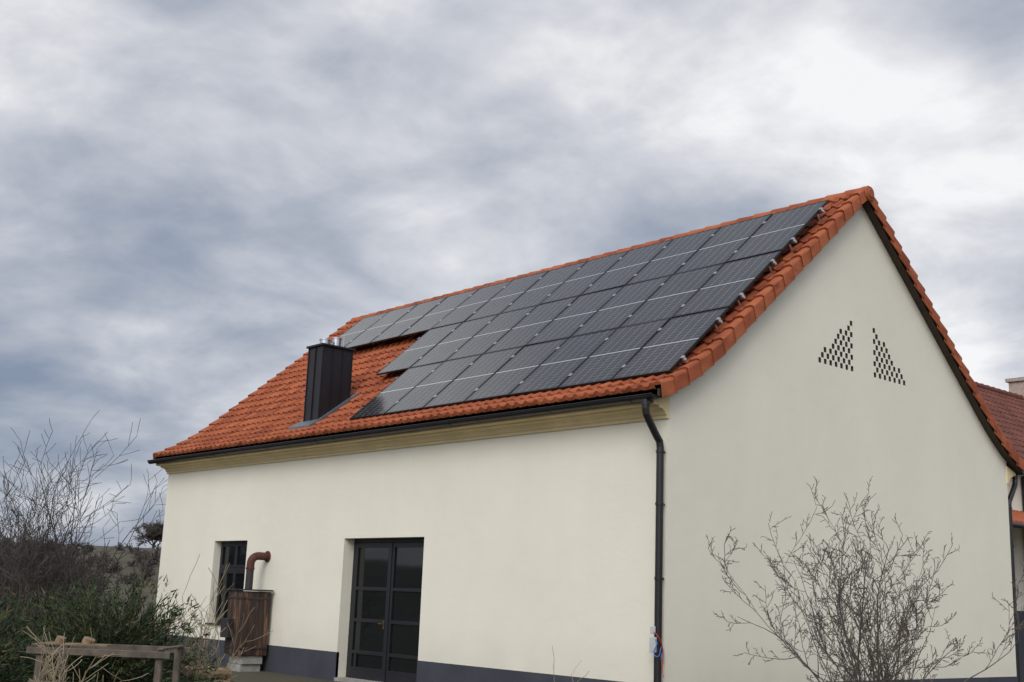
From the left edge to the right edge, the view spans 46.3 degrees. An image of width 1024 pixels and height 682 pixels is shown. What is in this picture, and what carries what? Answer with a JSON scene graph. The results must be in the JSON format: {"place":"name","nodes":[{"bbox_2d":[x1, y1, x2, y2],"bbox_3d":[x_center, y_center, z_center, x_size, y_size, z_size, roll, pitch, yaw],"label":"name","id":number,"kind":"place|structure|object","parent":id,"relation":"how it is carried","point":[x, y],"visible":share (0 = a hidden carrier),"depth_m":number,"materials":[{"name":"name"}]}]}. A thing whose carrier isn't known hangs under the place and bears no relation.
{"place":"outdoors","nodes":[
{"label":"outdoors","id":0,"kind":"place"},
{"bbox_2d":[180,665,231,681],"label":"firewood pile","id":1,"kind":"object","parent":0,"point":[222,670],"visible":0.3,"depth_m":18.85,"materials":[{"name":"brown wood"}]},
{"bbox_2d":[0,0,1023,548],"label":"sky","id":2,"kind":"structure","parent":0,"point":[196,195],"materials":[{"name":"grey"}]},
{"bbox_2d":[3,542,1023,681],"bbox_3d":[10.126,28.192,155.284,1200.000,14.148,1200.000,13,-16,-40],"label":"ground","id":3,"kind":"structure","parent":0,"point":[262,676],"depth_m":80.66,"materials":[{"name":"brown soil"}]},
{"bbox_2d":[0,599,66,681],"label":"juniper bush","id":4,"kind":"object","parent":3,"relation":"on","point":[10,655],"visible":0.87,"depth_m":14.82,"materials":[{"name":"plant"}]},
{"bbox_2d":[0,461,71,612],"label":"bare tree","id":5,"kind":"object","parent":3,"relation":"on","point":[11,536],"visible":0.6,"depth_m":27.63,"materials":[{"name":"brown plant"}]},
{"bbox_2d":[0,530,78,667],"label":"dry shrub","id":6,"kind":"object","parent":3,"relation":"on","point":[18,573],"visible":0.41,"depth_m":17.31,"materials":[{"name":"brown plant"}]},
{"bbox_2d":[0,451,83,567],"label":"bare tree","id":7,"kind":"object","parent":3,"relation":"on","point":[27,513],"visible":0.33,"depth_m":30.02,"materials":[{"name":"brown plant"}]},
{"bbox_2d":[4,540,104,599],"bbox_3d":[-12.216,6.405,30.650,3.541,2.866,3.548,13,-16,-40],"label":"conifer shrub","id":8,"kind":"object","parent":3,"relation":"on","point":[65,568],"depth_m":30.80,"materials":[{"name":"green plant"}]},
{"bbox_2d":[0,581,122,674],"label":"juniper bush","id":9,"kind":"object","parent":3,"relation":"on","point":[32,606],"visible":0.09,"depth_m":18.45,"materials":[{"name":"green plant"}]},
{"bbox_2d":[0,428,127,591],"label":"bare tree","id":10,"kind":"object","parent":3,"relation":"on","point":[54,508],"visible":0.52,"depth_m":28.89,"materials":[{"name":"brown plant"}]},
{"bbox_2d":[0,515,146,630],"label":"scrub thicket","id":11,"kind":"object","parent":3,"relation":"on","point":[15,579],"visible":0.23,"depth_m":26.92,"materials":[{"name":"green plant"}]},
{"bbox_2d":[2,535,160,586],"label":"distant hedgerow","id":12,"kind":"object","parent":3,"relation":"on","point":[149,566],"visible":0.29,"depth_m":95.99,"materials":[{"name":"green plant"}]},
{"bbox_2d":[0,410,167,604],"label":"bare tree","id":13,"kind":"object","parent":3,"relation":"on","point":[60,543],"visible":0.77,"depth_m":28.17,"materials":[{"name":"brown plant"}]},
{"bbox_2d":[20,625,148,681],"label":"dry shrub","id":14,"kind":"object","parent":3,"relation":"on","point":[50,675],"visible":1,"depth_m":12.96,"materials":[{"name":"beige plant"}]},
{"bbox_2d":[26,635,190,681],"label":"timber rack","id":15,"kind":"object","parent":3,"relation":"on","point":[158,654],"visible":0.92,"depth_m":13.99,"materials":[{"name":"brown wood"}]},
{"bbox_2d":[2,573,234,681],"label":"juniper bush","id":16,"kind":"object","parent":3,"relation":"on","point":[125,629],"visible":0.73,"depth_m":16.40,"materials":[{"name":"green plant"}]},
{"bbox_2d":[133,521,163,547],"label":"hilltop tree","id":17,"kind":"object","parent":3,"relation":"on","point":[150,532],"visible":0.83,"depth_m":148.87,"materials":[{"name":"green plant"}]},
{"bbox_2d":[139,555,273,681],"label":"dry shrub","id":18,"kind":"object","parent":3,"relation":"on","point":[206,650],"visible":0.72,"depth_m":17.16,"materials":[{"name":"beige plant"}]},
{"bbox_2d":[220,551,273,671],"bbox_3d":[-5.181,5.282,23.440,0.800,2.360,0.700,13,-16,-40],"label":"outdoor smoker","id":19,"kind":"object","parent":3,"relation":"on","point":[246,601],"visible":0.94,"depth_m":23.19,"materials":[{"name":"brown wood"}]},
{"bbox_2d":[220,618,233,637],"bbox_3d":[-5.530,5.565,23.249,0.127,0.360,0.280,13,-16,-40],"label":"firebox door","id":20,"kind":"structure","parent":19,"relation":"in","point":[226,633],"depth_m":23.17,"materials":[{"name":"grey metal"}]},
{"bbox_2d":[334,677,378,681],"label":"door step","id":21,"kind":"object","parent":3,"relation":"on","point":[343,679],"depth_m":21.23,"materials":[{"name":"grey concrete"}]},
{"bbox_2d":[155,396,666,681],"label":"facade wall","id":22,"kind":"structure","parent":3,"relation":"on","point":[537,546],"depth_m":19.33,"materials":[{"name":"white paint"}]},
{"bbox_2d":[206,541,246,624],"bbox_3d":[-5.872,5.058,25.054,0.280,1.735,1.450,13,-16,-40],"label":"window frame","id":23,"kind":"object","parent":22,"relation":"attached to","point":[235,569],"visible":0.45,"depth_m":25.31,"materials":[{"name":"black wood"}]},
{"bbox_2d":[218,546,246,620],"bbox_3d":[-5.800,5.062,25.118,0.010,1.590,1.270,13,-16,-40],"label":"window glass","id":24,"kind":"object","parent":23,"relation":"in","point":[228,558],"visible":0.43,"depth_m":25.30,"materials":[{"name":"black glass"}]},
{"bbox_2d":[346,538,423,681],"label":"door frame","id":25,"kind":"object","parent":22,"relation":"attached to","point":[384,674],"visible":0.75,"depth_m":21.18,"materials":[{"name":"black wood"}]},
{"bbox_2d":[352,547,423,673],"bbox_3d":[-2.150,4.704,21.091,0.015,2.210,2.102,13,-16,-40],"label":"door glass","id":26,"kind":"object","parent":25,"relation":"in","point":[372,572],"visible":0.82,"depth_m":21.11,"materials":[{"name":"black glass"}]},
{"bbox_2d":[156,395,1015,483],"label":"cornice","id":27,"kind":"structure","parent":22,"relation":"attached to","point":[659,407],"depth_m":20.18,"materials":[{"name":"paint"}]},
{"bbox_2d":[157,200,1021,471],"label":"roof deck","id":28,"kind":"structure","parent":22,"relation":"on","point":[885,238],"depth_m":21.70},
{"bbox_2d":[153,319,354,458],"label":"verge tiles","id":29,"kind":"object","parent":28,"relation":"attached to","point":[268,381],"visible":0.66,"depth_m":29.56,"materials":[{"name":"ceramic"}]},
{"bbox_2d":[303,345,352,421],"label":"chimney cladding","id":30,"kind":"structure","parent":28,"relation":"on","point":[328,379],"depth_m":24.49,"materials":[{"name":"black metal"}]},
{"bbox_2d":[306,343,355,351],"bbox_3d":[-3.751,0.151,24.860,0.820,0.070,0.620,13,-16,-40],"label":"chimney cap","id":31,"kind":"object","parent":30,"relation":"on","point":[329,345],"visible":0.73,"depth_m":24.61,"materials":[{"name":"black metal"}]},
{"bbox_2d":[319,337,344,346],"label":"chimney flues","id":32,"kind":"object","parent":31,"relation":"on","point":[336,341],"visible":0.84,"depth_m":24.88,"materials":[{"name":"silver metal"}]},
{"bbox_2d":[154,194,850,456],"bbox_3d":[-1.103,0.014,24.256,5.375,4.307,15.370,13,-16,-40],"label":"roof tiles front","id":33,"kind":"object","parent":28,"relation":"attached to","point":[274,418],"visible":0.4,"depth_m":24.38,"materials":[{"name":"ceramic"}]},
{"bbox_2d":[288,393,358,429],"bbox_3d":[-3.856,1.452,24.557,1.130,0.883,0.800,13,-16,-40],"label":"chimney flashing","id":34,"kind":"object","parent":33,"relation":"on","point":[301,424],"visible":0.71,"depth_m":24.25,"materials":[{"name":"grey metal"}]},
{"bbox_2d":[351,187,864,320],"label":"ridge tiles","id":35,"kind":"object","parent":33,"relation":"on","point":[829,197],"visible":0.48,"depth_m":24.46,"materials":[{"name":"ceramic"}]},
{"bbox_2d":[330,200,828,419],"bbox_3d":[-0.768,-0.068,23.639,4.058,3.609,13.814,13,-16,-40],"label":"solar panel array","id":36,"kind":"object","parent":28,"relation":"on","point":[663,307],"visible":0.96,"depth_m":21.20,"materials":[{"name":"glass"}]},
{"bbox_2d":[155,389,1020,472],"bbox_3d":[0.795,2.629,25.522,10.580,0.130,15.430,13,-16,-40],"label":"fascia board","id":37,"kind":"object","parent":28,"relation":"attached to","point":[647,391],"visible":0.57,"depth_m":20.69,"materials":[{"name":"metal"}]},
{"bbox_2d":[147,393,658,463],"bbox_3d":[-3.211,1.786,22.060,0.158,0.092,15.516,13,-16,-40],"label":"front gutter","id":38,"kind":"object","parent":37,"relation":"attached to","point":[572,406],"visible":1,"depth_m":19.88,"materials":[{"name":"metal"}]},
{"bbox_2d":[652,186,866,396],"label":"verge tiles","id":39,"kind":"object","parent":28,"relation":"attached to","point":[716,349],"visible":1,"depth_m":18.22,"materials":[{"name":"ceramic"}]},
{"bbox_2d":[865,186,873,200],"bbox_3d":[6.179,-2.548,20.660,0.280,0.280,0.050,13,-16,-40],"label":"ridge end cap","id":40,"kind":"object","parent":28,"relation":"attached to","point":[869,192],"visible":1,"depth_m":20.62,"materials":[{"name":"orange ceramic"}]},
{"bbox_2d":[641,399,665,681],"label":"front downspout","id":41,"kind":"object","parent":22,"relation":"attached to","point":[660,452],"visible":1,"depth_m":16.27,"materials":[{"name":"metal"}]},
{"bbox_2d":[649,626,663,676],"bbox_3d":[1.922,4.124,15.909,0.128,0.652,0.202,47,-46,-73],"label":"cable junction box","id":42,"kind":"object","parent":41,"relation":"attached to","point":[653,645],"visible":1,"depth_m":15.94,"materials":[{"name":"white plastic"}]},
{"bbox_2d":[552,645,588,681],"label":"bare sapling","id":43,"kind":"object","parent":3,"relation":"on","point":[574,670],"visible":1,"depth_m":14.17,"materials":[{"name":"plant"}]},
{"bbox_2d":[163,635,1017,681],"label":"plinth","id":44,"kind":"structure","parent":3,"relation":"on","point":[318,664],"depth_m":21.60,"materials":[{"name":"paint"}]},
{"bbox_2d":[665,206,1016,681],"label":"gable wall","id":45,"kind":"structure","parent":3,"relation":"on","point":[831,372],"depth_m":19.34,"materials":[{"name":"paint"}]},
{"bbox_2d":[869,197,1023,470],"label":"verge tiles","id":46,"kind":"object","parent":45,"relation":"attached to","point":[957,357],"visible":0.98,"depth_m":21.82,"materials":[{"name":"ceramic"}]},
{"bbox_2d":[1008,474,1019,681],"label":"downspout","id":47,"kind":"object","parent":45,"relation":"attached to","point":[1011,494],"visible":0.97,"depth_m":22.82,"materials":[{"name":"metal"}]},
{"bbox_2d":[706,476,1023,681],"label":"bare shrub","id":48,"kind":"object","parent":3,"relation":"on","point":[888,676],"visible":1,"depth_m":14.80,"materials":[{"name":"brown plant"}]},
{"bbox_2d":[1007,470,1023,610],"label":"walls","id":49,"kind":"structure","parent":3,"relation":"on","point":[1018,533],"depth_m":31.25,"materials":[{"name":"white paint"}]},
{"bbox_2d":[976,387,1023,459],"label":"roof slope","id":50,"kind":"structure","parent":49,"relation":"on","point":[1007,413],"depth_m":36.95,"materials":[{"name":"ceramic"}]},
{"bbox_2d":[1021,476,1023,511],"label":"gutter","id":51,"kind":"object","parent":49,"relation":"attached to","point":[1022,479],"visible":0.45,"depth_m":31.70,"materials":[{"name":"metal"}]},
{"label":"roof slope","id":52,"kind":"object","parent":49,"relation":"on","visible":0},
{"bbox_2d":[975,382,1023,399],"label":"ridge","id":53,"kind":"structure","parent":52,"relation":"on","point":[994,389],"depth_m":40.21,"materials":[{"name":"ceramic"}]},
{"bbox_2d":[1005,377,1023,396],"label":"chimney","id":54,"kind":"object","parent":52,"relation":"on","point":[1016,385],"visible":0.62,"depth_m":41.57,"materials":[{"name":"paint"}]},
{"bbox_2d":[1017,611,1023,681],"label":"plinth","id":55,"kind":"structure","parent":3,"relation":"on","point":[1021,640],"depth_m":30.61,"materials":[{"name":"paint"}]},
{"bbox_2d":[1012,510,1023,523],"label":"porch roof","id":56,"kind":"structure","parent":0,"point":[1017,516],"depth_m":29.15,"materials":[{"name":"orange tile"}]},
{"bbox_2d":[1013,522,1023,528],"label":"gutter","id":57,"kind":"object","parent":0,"point":[1018,525],"depth_m":27.66,"materials":[{"name":"black metal"}]}
]}

